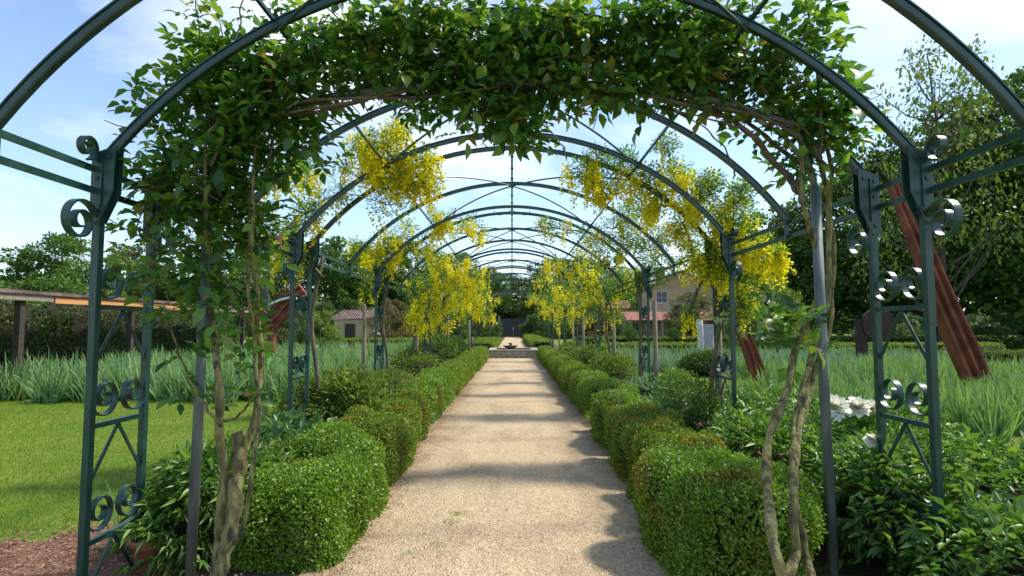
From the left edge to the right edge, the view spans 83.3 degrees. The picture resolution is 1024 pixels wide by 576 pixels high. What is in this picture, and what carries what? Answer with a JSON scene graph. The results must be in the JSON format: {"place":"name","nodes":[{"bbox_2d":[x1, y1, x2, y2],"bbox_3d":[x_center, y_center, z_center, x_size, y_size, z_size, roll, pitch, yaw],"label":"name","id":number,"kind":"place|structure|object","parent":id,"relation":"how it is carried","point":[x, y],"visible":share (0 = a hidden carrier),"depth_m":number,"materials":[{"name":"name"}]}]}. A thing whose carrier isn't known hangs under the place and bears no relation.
{"place":"outdoors","nodes":[
{"label":"outdoors","id":0,"kind":"place"},
{"bbox_2d":[0,399,281,536],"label":"lawn grass","id":1,"kind":"structure","parent":0,"point":[56,447],"depth_m":7.67,"materials":[{"name":"plant"}]},
{"bbox_2d":[207,337,504,575],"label":"flower bed soil","id":2,"kind":"structure","parent":0,"point":[274,573],"depth_m":3.75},
{"bbox_2d":[0,520,211,575],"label":"mulch","id":3,"kind":"object","parent":2,"relation":"on","point":[27,552],"visible":0.33,"depth_m":3.97,"materials":[{"name":"brown wood"}]},
{"bbox_2d":[129,529,175,574],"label":"flower pot","id":4,"kind":"object","parent":3,"relation":"on","point":[141,554],"visible":0.38,"depth_m":3.70,"materials":[{"name":"ceramic"}]},
{"bbox_2d":[0,385,658,575],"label":"leaf litter","id":5,"kind":"object","parent":3,"relation":"on","point":[59,545],"visible":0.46,"depth_m":4.16,"materials":[{"name":"plant"}]},
{"bbox_2d":[104,431,299,575],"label":"peony","id":6,"kind":"object","parent":2,"relation":"on","point":[172,482],"visible":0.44,"depth_m":3.83,"materials":[{"name":"green plant"}]},
{"bbox_2d":[253,405,336,442],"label":"broad leaved plant","id":7,"kind":"object","parent":2,"relation":"on","point":[280,426],"visible":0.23,"depth_m":5.83,"materials":[{"name":"green plant"}]},
{"bbox_2d":[230,447,377,573],"bbox_3d":[-1.548,1.563,4.225,1.007,0.670,1.046,0,-4,0],"label":"box hedge","id":8,"kind":"object","parent":2,"relation":"on","point":[314,511],"visible":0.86,"depth_m":3.89,"materials":[{"name":"green plant"}]},
{"bbox_2d":[262,358,398,440],"bbox_3d":[-2.337,1.525,7.671,1.918,1.201,2.380,1,-4,-16],"label":"bushy perennial","id":9,"kind":"object","parent":2,"relation":"on","point":[341,391],"visible":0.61,"depth_m":7.18,"materials":[{"name":"green plant"}]},
{"bbox_2d":[284,420,391,520],"bbox_3d":[-1.516,1.566,5.124,0.934,0.793,1.168,0,-4,0],"label":"box hedge","id":10,"kind":"object","parent":2,"relation":"on","point":[325,438],"visible":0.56,"depth_m":4.86,"materials":[{"name":"green plant"}]},
{"bbox_2d":[254,111,448,412],"bbox_3d":[-1.925,0.007,6.695,2.330,4.094,1.325,0,-4,0],"label":"laburnum","id":11,"kind":"object","parent":2,"relation":"on","point":[403,181],"visible":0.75,"depth_m":6.78,"materials":[{"name":"yellow plant"}]},
{"bbox_2d":[331,404,418,486],"bbox_3d":[-1.570,1.677,6.349,1.048,0.733,1.575,0,-4,0],"label":"box hedge","id":12,"kind":"object","parent":2,"relation":"on","point":[393,432],"visible":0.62,"depth_m":6.08,"materials":[{"name":"green plant"}]},
{"bbox_2d":[359,362,420,394],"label":"twiggy shrub","id":13,"kind":"object","parent":2,"relation":"on","point":[397,381],"visible":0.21,"depth_m":10.02,"materials":[{"name":"green plant"}]},
{"bbox_2d":[365,387,432,451],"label":"box hedge","id":14,"kind":"object","parent":2,"relation":"on","point":[412,404],"visible":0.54,"depth_m":7.85,"materials":[{"name":"green plant"}]},
{"bbox_2d":[378,343,447,378],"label":"twiggy shrub","id":15,"kind":"object","parent":2,"relation":"on","point":[415,360],"visible":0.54,"depth_m":13.18,"materials":[{"name":"green plant"}]},
{"bbox_2d":[341,207,492,369],"bbox_3d":[-1.772,0.382,10.684,2.803,3.885,1.052,0,-4,0],"label":"laburnum","id":16,"kind":"object","parent":2,"relation":"on","point":[367,261],"visible":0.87,"depth_m":10.81,"materials":[{"name":"yellow plant"}]},
{"bbox_2d":[391,366,457,423],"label":"box hedge","id":17,"kind":"object","parent":2,"relation":"on","point":[438,386],"visible":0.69,"depth_m":10.78,"materials":[{"name":"green plant"}]},
{"bbox_2d":[405,330,461,366],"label":"twiggy shrub","id":18,"kind":"object","parent":2,"relation":"on","point":[443,348],"visible":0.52,"depth_m":17.94,"materials":[{"name":"green plant"}]},
{"bbox_2d":[394,249,492,351],"bbox_3d":[-1.647,0.794,13.980,2.402,3.506,1.014,1,-4,-13],"label":"laburnum","id":19,"kind":"object","parent":2,"relation":"on","point":[413,315],"visible":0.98,"depth_m":13.88,"materials":[{"name":"yellow plant"}]},
{"bbox_2d":[440,354,477,395],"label":"box hedge","id":20,"kind":"object","parent":2,"relation":"on","point":[463,368],"visible":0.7,"depth_m":15.65,"materials":[{"name":"green plant"}]},
{"bbox_2d":[429,270,497,365],"bbox_3d":[-1.429,1.057,16.693,2.017,3.348,1.194,0,-4,0],"label":"laburnum","id":21,"kind":"object","parent":2,"relation":"on","point":[479,312],"visible":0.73,"depth_m":16.75,"materials":[{"name":"yellow plant"}]},
{"bbox_2d":[458,345,489,370],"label":"box hedge","id":22,"kind":"object","parent":2,"relation":"on","point":[480,353],"visible":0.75,"depth_m":22.84,"materials":[{"name":"green plant"}]},
{"bbox_2d":[185,80,838,575],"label":"rose support","id":23,"kind":"object","parent":2,"relation":"on","point":[823,402],"visible":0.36,"depth_m":3.63,"materials":[{"name":"metal"}]},
{"bbox_2d":[104,0,554,575],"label":"climbing rose","id":24,"kind":"object","parent":23,"relation":"attached to","point":[236,138],"visible":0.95,"depth_m":3.68,"materials":[{"name":"green plant"}]},
{"bbox_2d":[467,0,891,575],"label":"climbing rose","id":25,"kind":"object","parent":23,"relation":"attached to","point":[685,66],"visible":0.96,"depth_m":3.70,"materials":[{"name":"green plant"}]},
{"bbox_2d":[299,358,676,575],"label":"gravel path","id":26,"kind":"structure","parent":0,"point":[518,384],"depth_m":5.29,"materials":[{"name":"gravel"}]},
{"bbox_2d":[0,333,1023,541],"bbox_3d":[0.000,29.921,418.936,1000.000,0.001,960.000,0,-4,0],"label":"ground","id":27,"kind":"structure","parent":0,"point":[44,535],"depth_m":7.08,"materials":[{"name":"green plant"}]},
{"bbox_2d":[0,276,88,294],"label":"garden bush","id":28,"kind":"object","parent":27,"relation":"on","point":[40,283],"visible":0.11,"depth_m":22.31,"materials":[{"name":"green plant"}]},
{"bbox_2d":[0,231,115,301],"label":"broadleaf tree","id":29,"kind":"object","parent":27,"relation":"on","point":[65,244],"visible":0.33,"depth_m":39.10,"materials":[{"name":"green plant"}]},
{"bbox_2d":[46,239,140,297],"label":"broadleaf tree","id":30,"kind":"object","parent":27,"relation":"on","point":[131,264],"visible":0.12,"depth_m":45.44,"materials":[{"name":"green plant"}]},
{"bbox_2d":[0,299,233,372],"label":"tall hedge","id":31,"kind":"object","parent":27,"relation":"on","point":[60,330],"visible":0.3,"depth_m":16.50,"materials":[{"name":"green plant"}]},
{"bbox_2d":[0,288,248,379],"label":"garden shelter","id":32,"kind":"object","parent":27,"relation":"on","point":[20,297],"visible":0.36,"depth_m":13.51,"materials":[{"name":"wood"}]},
{"bbox_2d":[106,242,197,300],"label":"broadleaf tree","id":33,"kind":"object","parent":27,"relation":"on","point":[135,252],"visible":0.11,"depth_m":48.98,"materials":[{"name":"green plant"}]},
{"bbox_2d":[0,343,376,403],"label":"iris bed","id":34,"kind":"object","parent":27,"relation":"on","point":[39,382],"visible":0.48,"depth_m":12.60,"materials":[{"name":"plant"}]},
{"bbox_2d":[164,238,274,337],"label":"broadleaf tree","id":35,"kind":"object","parent":27,"relation":"on","point":[241,277],"visible":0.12,"depth_m":46.98,"materials":[{"name":"green plant"}]},
{"bbox_2d":[138,339,412,366],"bbox_3d":[-9.292,2.574,22.378,10.587,1.331,8.427,0,-4,0],"label":"iris bed","id":36,"kind":"object","parent":27,"relation":"on","point":[369,351],"visible":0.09,"depth_m":22.00,"materials":[{"name":"plant"}]},
{"bbox_2d":[260,285,306,358],"bbox_3d":[-7.064,1.421,17.699,1.504,3.016,0.423,0,-4,0],"label":"steel sculpture","id":37,"kind":"object","parent":27,"relation":"on","point":[279,318],"visible":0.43,"depth_m":17.70,"materials":[{"name":"metal"}]},
{"bbox_2d":[266,243,354,326],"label":"broadleaf tree","id":38,"kind":"object","parent":27,"relation":"on","point":[330,263],"visible":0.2,"depth_m":57.57,"materials":[{"name":"green plant"}]},
{"bbox_2d":[287,310,342,345],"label":"garden bush","id":39,"kind":"object","parent":27,"relation":"on","point":[300,338],"visible":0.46,"depth_m":35.44,"materials":[{"name":"green plant"}]},
{"bbox_2d":[234,336,425,345],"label":"parterre hedge","id":40,"kind":"object","parent":27,"relation":"on","point":[371,340],"visible":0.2,"depth_m":39.94,"materials":[{"name":"green plant"}]},
{"bbox_2d":[299,298,362,336],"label":"garden bush","id":41,"kind":"object","parent":27,"relation":"on","point":[321,306],"visible":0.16,"depth_m":55.22,"materials":[{"name":"green plant"}]},
{"bbox_2d":[295,235,380,330],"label":"broadleaf tree","id":42,"kind":"object","parent":27,"relation":"on","point":[349,287],"visible":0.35,"depth_m":59.49,"materials":[{"name":"green plant"}]},
{"bbox_2d":[332,310,386,339],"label":"garden shed","id":43,"kind":"structure","parent":27,"relation":"on","point":[349,322],"depth_m":45.91,"materials":[{"name":"paint"}]},
{"bbox_2d":[366,298,413,339],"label":"garden bush","id":44,"kind":"object","parent":27,"relation":"on","point":[400,331],"visible":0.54,"depth_m":43.72,"materials":[{"name":"green plant"}]},
{"bbox_2d":[366,236,420,319],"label":"broadleaf tree","id":45,"kind":"object","parent":27,"relation":"on","point":[393,294],"visible":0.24,"depth_m":64.40,"materials":[{"name":"green plant"}]},
{"bbox_2d":[394,241,455,330],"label":"broadleaf tree","id":46,"kind":"object","parent":27,"relation":"on","point":[418,269],"visible":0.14,"depth_m":78.30,"materials":[{"name":"green plant"}]},
{"bbox_2d":[452,265,512,320],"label":"broadleaf tree","id":47,"kind":"object","parent":27,"relation":"on","point":[504,304],"visible":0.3,"depth_m":101.59,"materials":[{"name":"green plant"}]},
{"bbox_2d":[462,312,503,336],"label":"garden bush","id":48,"kind":"object","parent":27,"relation":"on","point":[486,332],"visible":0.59,"depth_m":83.17,"materials":[{"name":"green plant"}]},
{"bbox_2d":[0,0,1023,575],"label":"arched pergola","id":49,"kind":"object","parent":27,"relation":"on","point":[914,180],"visible":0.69,"depth_m":3.56,"materials":[{"name":"green paint"}]},
{"bbox_2d":[498,316,527,336],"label":"double gate","id":50,"kind":"structure","parent":27,"relation":"on","point":[514,327],"depth_m":91.75,"materials":[{"name":"metal"}]},
{"bbox_2d":[499,277,547,325],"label":"broadleaf tree","id":51,"kind":"object","parent":27,"relation":"on","point":[513,314],"visible":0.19,"depth_m":105.40,"materials":[{"name":"green plant"}]},
{"bbox_2d":[518,313,557,336],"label":"garden bush","id":52,"kind":"object","parent":27,"relation":"on","point":[528,326],"visible":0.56,"depth_m":83.04,"materials":[{"name":"green plant"}]},
{"bbox_2d":[517,257,588,326],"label":"broadleaf tree","id":53,"kind":"object","parent":27,"relation":"on","point":[531,310],"visible":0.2,"depth_m":94.64,"materials":[{"name":"green plant"}]},
{"bbox_2d":[542,313,581,338],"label":"garden bush","id":54,"kind":"object","parent":27,"relation":"on","point":[555,335],"visible":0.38,"depth_m":74.57,"materials":[{"name":"green plant"}]},
{"bbox_2d":[537,254,611,318],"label":"broadleaf tree","id":55,"kind":"object","parent":27,"relation":"on","point":[581,259],"visible":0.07,"depth_m":89.19,"materials":[{"name":"green plant"}]},
{"bbox_2d":[579,254,637,324],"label":"broadleaf tree","id":56,"kind":"object","parent":27,"relation":"on","point":[615,271],"visible":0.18,"depth_m":82.57,"materials":[{"name":"green plant"}]},
{"bbox_2d":[253,297,1022,334],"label":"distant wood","id":57,"kind":"object","parent":27,"relation":"on","point":[974,320],"depth_m":121.72,"materials":[{"name":"green plant"}]},
{"bbox_2d":[619,267,729,335],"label":"farmhouse","id":58,"kind":"object","parent":27,"relation":"on","point":[663,296],"visible":0.32,"depth_m":65.02,"materials":[{"name":"beige tile"}]},
{"bbox_2d":[662,292,729,337],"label":"round tree","id":59,"kind":"object","parent":27,"relation":"on","point":[674,323],"visible":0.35,"depth_m":49.04,"materials":[{"name":"green plant"}]},
{"bbox_2d":[667,349,730,375],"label":"round bush","id":60,"kind":"object","parent":27,"relation":"on","point":[698,362],"visible":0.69,"depth_m":18.49,"materials":[{"name":"green plant"}]},
{"bbox_2d":[727,295,766,385],"bbox_3d":[6.338,1.460,15.537,1.030,2.551,0.264,0,-4,0],"label":"steel sculpture","id":61,"kind":"object","parent":27,"relation":"on","point":[751,354],"visible":0.44,"depth_m":15.45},
{"bbox_2d":[699,211,801,321],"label":"broadleaf tree","id":62,"kind":"object","parent":27,"relation":"on","point":[763,222],"visible":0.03,"depth_m":71.90,"materials":[{"name":"green plant"}]},
{"bbox_2d":[721,277,811,349],"bbox_3d":[13.576,1.716,29.858,4.918,4.728,4.767,2,-4,-23],"label":"garden bush","id":63,"kind":"object","parent":27,"relation":"on","point":[794,329],"visible":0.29,"depth_m":29.09,"materials":[{"name":"green plant"}]},
{"bbox_2d":[605,343,950,373],"bbox_3d":[9.466,2.590,21.747,13.856,1.146,5.035,0,-4,0],"label":"iris bed","id":64,"kind":"object","parent":27,"relation":"on","point":[665,358],"visible":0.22,"depth_m":21.07,"materials":[{"name":"plant"}]},
{"bbox_2d":[575,334,991,345],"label":"parterre hedge","id":65,"kind":"object","parent":27,"relation":"on","point":[688,338],"visible":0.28,"depth_m":40.94,"materials":[{"name":"green plant"}]},
{"bbox_2d":[747,222,845,325],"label":"broadleaf tree","id":66,"kind":"object","parent":27,"relation":"on","point":[796,264],"visible":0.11,"depth_m":58.42,"materials":[{"name":"green plant"}]},
{"bbox_2d":[610,340,1004,351],"bbox_3d":[15.295,3.282,30.899,21.630,0.972,1.458,0,-4,0],"label":"parterre hedge","id":67,"kind":"object","parent":27,"relation":"on","point":[983,345],"visible":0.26,"depth_m":30.46,"materials":[{"name":"green plant"}]},
{"bbox_2d":[751,178,892,333],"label":"broadleaf tree","id":68,"kind":"object","parent":27,"relation":"on","point":[791,209],"visible":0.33,"depth_m":55.95,"materials":[{"name":"green plant"}]},
{"bbox_2d":[621,348,1023,364],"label":"parterre hedge","id":69,"kind":"object","parent":27,"relation":"on","point":[1006,353],"visible":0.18,"depth_m":24.00,"materials":[{"name":"green plant"}]},
{"bbox_2d":[805,154,933,319],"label":"broadleaf tree","id":70,"kind":"object","parent":27,"relation":"on","point":[858,305],"visible":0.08,"depth_m":53.99,"materials":[{"name":"green plant"}]},
{"bbox_2d":[854,310,895,357],"bbox_3d":[13.287,1.883,21.011,1.290,2.317,0.420,0,-4,0],"label":"disc sculpture","id":71,"kind":"object","parent":27,"relation":"on","point":[863,329],"visible":0.48,"depth_m":20.91,"materials":[{"name":"metal"}]},
{"bbox_2d":[728,361,1023,440],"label":"iris bed","id":72,"kind":"object","parent":27,"relation":"on","point":[985,407],"visible":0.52,"depth_m":9.21,"materials":[{"name":"plant"}]},
{"bbox_2d":[728,348,1023,386],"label":"iris bed","id":73,"kind":"object","parent":27,"relation":"on","point":[915,366],"visible":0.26,"depth_m":15.61,"materials":[{"name":"plant"}]},
{"bbox_2d":[821,111,1023,317],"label":"broadleaf tree","id":74,"kind":"object","parent":27,"relation":"on","point":[859,289],"visible":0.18,"depth_m":50.06,"materials":[{"name":"green plant"}]},
{"bbox_2d":[836,33,1023,341],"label":"broadleaf tree","id":75,"kind":"object","parent":27,"relation":"on","point":[942,251],"visible":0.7,"depth_m":39.35,"materials":[{"name":"green plant"}]},
{"bbox_2d":[887,183,995,386],"bbox_3d":[9.378,0.101,12.622,2.040,4.920,0.330,0,-4,0],"label":"steel sculpture","id":76,"kind":"object","parent":27,"relation":"on","point":[964,351],"visible":0.66,"depth_m":12.50,"materials":[{"name":"metal"}]},
{"bbox_2d":[885,70,1023,318],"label":"broadleaf tree","id":77,"kind":"object","parent":27,"relation":"on","point":[1011,260],"visible":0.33,"depth_m":43.04,"materials":[{"name":"green plant"}]},
{"bbox_2d":[954,66,1023,326],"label":"broadleaf tree","id":78,"kind":"object","parent":27,"relation":"on","point":[1008,308],"visible":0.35,"depth_m":42.75,"materials":[{"name":"green plant"}]},
{"bbox_2d":[973,314,1023,349],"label":"garden bush","id":79,"kind":"object","parent":27,"relation":"on","point":[1013,342],"visible":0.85,"depth_m":41.09,"materials":[{"name":"green plant"}]},
{"bbox_2d":[0,0,1023,309],"label":"sky","id":80,"kind":"structure","parent":0,"point":[72,103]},
{"bbox_2d":[489,343,536,357],"bbox_3d":[0.080,3.345,31.246,2.620,0.740,3.320,0,-4,0],"label":"fountain","id":81,"kind":"object","parent":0,"point":[510,350],"visible":0.98,"depth_m":29.64,"materials":[{"name":"stone"}]},
{"bbox_2d":[520,337,925,575],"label":"flower bed soil","id":82,"kind":"structure","parent":0,"point":[819,563],"depth_m":3.86,"materials":[{"name":"soil"}]},
{"bbox_2d":[523,333,553,348],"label":"box hedge","id":83,"kind":"object","parent":82,"relation":"on","point":[532,340],"visible":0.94,"depth_m":38.69,"materials":[{"name":"green plant"}]},
{"bbox_2d":[535,271,587,354],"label":"laburnum","id":84,"kind":"object","parent":82,"relation":"on","point":[551,289],"visible":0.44,"depth_m":21.33,"materials":[{"name":"yellow plant"}]},
{"bbox_2d":[531,269,603,344],"bbox_3d":[1.632,1.090,16.775,2.156,3.296,1.150,0,-4,0],"label":"laburnum","id":85,"kind":"object","parent":82,"relation":"on","point":[573,311],"visible":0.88,"depth_m":16.81,"materials":[{"name":"yellow plant"}]},
{"bbox_2d":[545,352,593,395],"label":"box hedge","id":86,"kind":"object","parent":82,"relation":"on","point":[561,367],"visible":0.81,"depth_m":15.30,"materials":[{"name":"green plant"}]},
{"bbox_2d":[538,237,637,355],"bbox_3d":[1.916,0.648,13.974,2.568,3.796,1.227,0,-4,0],"label":"laburnum","id":87,"kind":"object","parent":82,"relation":"on","point":[593,284],"visible":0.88,"depth_m":14.01,"materials":[{"name":"yellow plant"}]},
{"bbox_2d":[568,338,612,371],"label":"twiggy shrub","id":88,"kind":"object","parent":82,"relation":"on","point":[585,354],"visible":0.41,"depth_m":16.81,"materials":[{"name":"green plant"}]},
{"bbox_2d":[567,368,622,415],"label":"box hedge","id":89,"kind":"object","parent":82,"relation":"on","point":[585,385],"visible":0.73,"depth_m":10.80,"materials":[{"name":"green plant"}]},
{"bbox_2d":[589,348,637,382],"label":"twiggy shrub","id":90,"kind":"object","parent":82,"relation":"on","point":[616,360],"visible":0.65,"depth_m":12.33,"materials":[{"name":"green plant"}]},
{"bbox_2d":[589,382,653,452],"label":"box hedge","id":91,"kind":"object","parent":82,"relation":"on","point":[602,403],"visible":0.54,"depth_m":7.78,"materials":[{"name":"green plant"}]},
{"bbox_2d":[534,201,710,379],"bbox_3d":[2.090,0.335,10.756,3.358,3.987,1.154,0,-4,0],"label":"laburnum","id":92,"kind":"object","parent":82,"relation":"on","point":[629,245],"visible":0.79,"depth_m":10.86,"materials":[{"name":"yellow plant"}]},
{"bbox_2d":[603,400,686,484],"bbox_3d":[1.527,1.677,6.380,0.983,0.738,1.498,0,-4,0],"label":"box hedge","id":93,"kind":"object","parent":82,"relation":"on","point":[623,425],"visible":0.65,"depth_m":6.18,"materials":[{"name":"green plant"}]},
{"bbox_2d":[620,369,682,411],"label":"leafy perennial","id":94,"kind":"object","parent":82,"relation":"on","point":[645,385],"visible":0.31,"depth_m":9.68,"materials":[{"name":"plant"}]},
{"bbox_2d":[652,300,657,377],"bbox_3d":[2.699,1.294,10.837,0.098,2.120,0.087,0,-4,0],"label":"timber stake","id":95,"kind":"object","parent":82,"relation":"on","point":[655,338],"visible":0.71,"depth_m":10.83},
{"bbox_2d":[624,427,728,516],"bbox_3d":[1.425,1.565,5.026,0.854,0.782,1.282,0,-4,0],"label":"box hedge","id":96,"kind":"object","parent":82,"relation":"on","point":[684,439],"visible":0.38,"depth_m":5.05,"materials":[{"name":"green plant"}]},
{"bbox_2d":[649,363,703,411],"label":"airy perennial","id":97,"kind":"object","parent":82,"relation":"on","point":[663,377],"visible":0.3,"depth_m":8.79,"materials":[{"name":"green plant"}]},
{"bbox_2d":[559,130,796,417],"bbox_3d":[1.887,0.060,6.949,2.628,4.022,1.138,0,-4,5],"label":"laburnum","id":98,"kind":"object","parent":82,"relation":"on","point":[593,183],"visible":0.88,"depth_m":6.87,"materials":[{"name":"yellow plant"}]},
{"bbox_2d":[648,388,725,439],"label":"leafy perennial","id":99,"kind":"object","parent":82,"relation":"on","point":[674,407],"visible":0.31,"depth_m":6.83,"materials":[{"name":"green plant"}]},
{"bbox_2d":[654,368,723,432],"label":"airy perennial","id":100,"kind":"object","parent":82,"relation":"on","point":[697,385],"visible":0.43,"depth_m":6.71,"materials":[{"name":"green plant"}]},
{"bbox_2d":[631,444,829,575],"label":"box hedge","id":101,"kind":"object","parent":82,"relation":"on","point":[701,513],"visible":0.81,"depth_m":3.50,"materials":[{"name":"green plant"}]},
{"bbox_2d":[711,376,833,436],"bbox_3d":[2.897,1.497,6.148,1.530,1.086,1.580,-3,-5,41],"label":"peony","id":102,"kind":"object","parent":82,"relation":"on","point":[759,399],"visible":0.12,"depth_m":6.33,"materials":[{"name":"green plant"}]},
{"bbox_2d":[698,397,848,512],"bbox_3d":[2.265,1.457,5.062,1.461,0.985,1.719,0,-4,0],"label":"peony","id":103,"kind":"object","parent":82,"relation":"on","point":[747,427],"visible":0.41,"depth_m":4.83,"materials":[{"name":"green plant"}]},
{"bbox_2d":[769,394,992,468],"bbox_3d":[3.322,1.469,5.256,2.470,1.082,1.790,0,-4,0],"label":"peony","id":104,"kind":"object","parent":82,"relation":"on","point":[858,414],"visible":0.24,"depth_m":5.05,"materials":[{"name":"white plant"}]},
{"bbox_2d":[776,417,1023,575],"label":"peony","id":105,"kind":"object","parent":82,"relation":"on","point":[868,510],"visible":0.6,"depth_m":3.73,"materials":[{"name":"green plant"}]},
{"bbox_2d":[862,422,1023,555],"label":"peony","id":106,"kind":"object","parent":82,"relation":"on","point":[1002,457],"visible":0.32,"depth_m":3.97,"materials":[{"name":"green plant"}]},
{"bbox_2d":[882,478,1023,575],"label":"peony","id":107,"kind":"object","parent":82,"relation":"on","point":[990,545],"visible":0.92,"depth_m":3.12,"materials":[{"name":"green plant"}]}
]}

